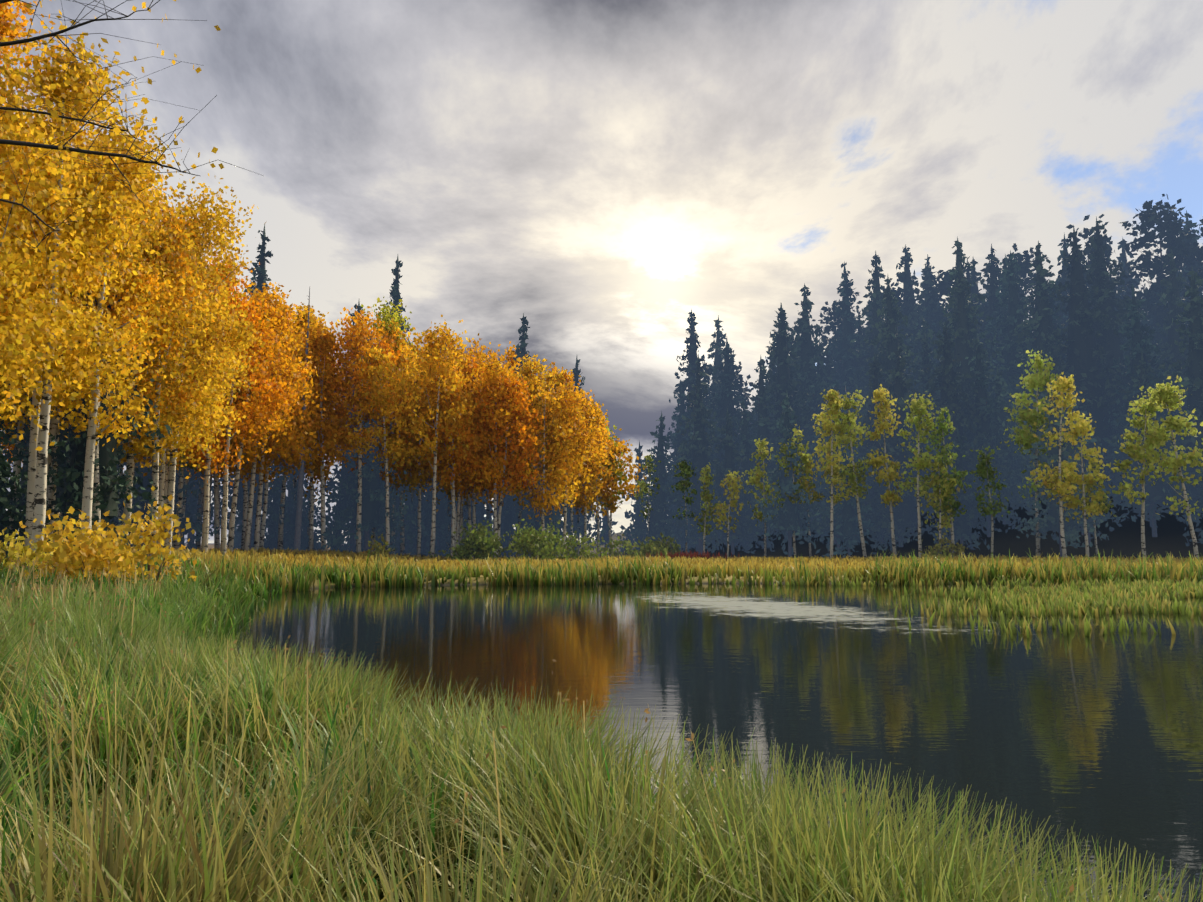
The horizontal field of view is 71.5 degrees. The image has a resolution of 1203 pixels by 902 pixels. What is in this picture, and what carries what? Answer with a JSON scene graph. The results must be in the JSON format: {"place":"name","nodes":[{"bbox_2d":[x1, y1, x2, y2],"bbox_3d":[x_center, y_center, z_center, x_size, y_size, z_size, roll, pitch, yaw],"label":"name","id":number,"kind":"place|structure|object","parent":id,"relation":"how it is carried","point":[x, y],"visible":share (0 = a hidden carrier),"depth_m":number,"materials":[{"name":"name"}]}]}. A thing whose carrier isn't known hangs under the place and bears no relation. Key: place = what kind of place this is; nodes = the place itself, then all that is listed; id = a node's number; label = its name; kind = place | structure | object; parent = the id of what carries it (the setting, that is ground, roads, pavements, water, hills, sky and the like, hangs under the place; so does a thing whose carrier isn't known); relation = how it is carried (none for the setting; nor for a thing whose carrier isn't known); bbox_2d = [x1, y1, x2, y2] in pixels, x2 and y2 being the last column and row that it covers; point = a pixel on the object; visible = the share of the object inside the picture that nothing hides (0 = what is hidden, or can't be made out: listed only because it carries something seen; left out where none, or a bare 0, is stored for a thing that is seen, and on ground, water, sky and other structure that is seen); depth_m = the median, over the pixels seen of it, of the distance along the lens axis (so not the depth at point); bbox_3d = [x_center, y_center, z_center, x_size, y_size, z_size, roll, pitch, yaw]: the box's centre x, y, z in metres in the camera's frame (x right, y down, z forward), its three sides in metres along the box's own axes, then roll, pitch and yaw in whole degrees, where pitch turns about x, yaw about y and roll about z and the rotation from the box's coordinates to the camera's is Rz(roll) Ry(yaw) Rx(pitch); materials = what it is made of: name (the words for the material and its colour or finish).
{"place":"outdoors","nodes":[
{"label":"outdoors","id":0,"kind":"place"},
{"bbox_2d":[0,0,1202,542],"label":"sky","id":1,"kind":"structure","parent":0,"point":[602,173],"materials":[{"name":"grey"}]},
{"bbox_2d":[3,472,1202,860],"bbox_3d":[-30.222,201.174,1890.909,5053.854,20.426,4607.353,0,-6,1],"label":"undergrowth","id":2,"kind":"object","parent":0,"point":[1125,538],"depth_m":90.44,"materials":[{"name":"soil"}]},
{"bbox_2d":[0,0,262,265],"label":"branches","id":3,"kind":"object","parent":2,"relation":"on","point":[32,144],"depth_m":6.66,"materials":[{"name":"black wood"}]},
{"bbox_2d":[0,223,609,557],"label":"conifer","id":4,"kind":"object","parent":2,"relation":"on","point":[67,479],"depth_m":73.33,"materials":[{"name":"green plant"}]},
{"bbox_2d":[0,0,646,562],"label":"aspen","id":5,"kind":"object","parent":2,"relation":"on","point":[226,334],"depth_m":48.11,"materials":[{"name":"plant"}]},
{"bbox_2d":[0,486,972,585],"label":"shrub","id":6,"kind":"object","parent":2,"relation":"on","point":[96,550],"depth_m":25.93,"materials":[{"name":"yellow plant"}]},
{"bbox_2d":[0,547,1202,901],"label":"grass","id":7,"kind":"structure","parent":2,"relation":"on","point":[154,747],"depth_m":3.02,"materials":[{"name":"green plant"}]},
{"bbox_2d":[646,550,739,560],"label":"dock plant stalks","id":8,"kind":"object","parent":2,"relation":"on","point":[706,555],"visible":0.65,"depth_m":76.96,"materials":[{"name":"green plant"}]},
{"bbox_2d":[590,194,1202,557],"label":"conifer","id":9,"kind":"object","parent":2,"relation":"on","point":[1113,350],"depth_m":103.16,"materials":[{"name":"green plant"}]},
{"bbox_2d":[633,349,1202,557],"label":"aspen","id":10,"kind":"object","parent":2,"relation":"on","point":[1162,395],"depth_m":84.24,"materials":[{"name":"green plant"}]},
{"bbox_2d":[193,583,1202,901],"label":"pond water","id":11,"kind":"structure","parent":0,"point":[1095,737],"depth_m":11.35,"materials":[{"name":"black liquid"}]},
{"bbox_2d":[774,576,1202,639],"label":"marsh reeds","id":12,"kind":"object","parent":11,"relation":"on","point":[1071,598],"depth_m":24.33,"materials":[{"name":"green plant"}]}
]}

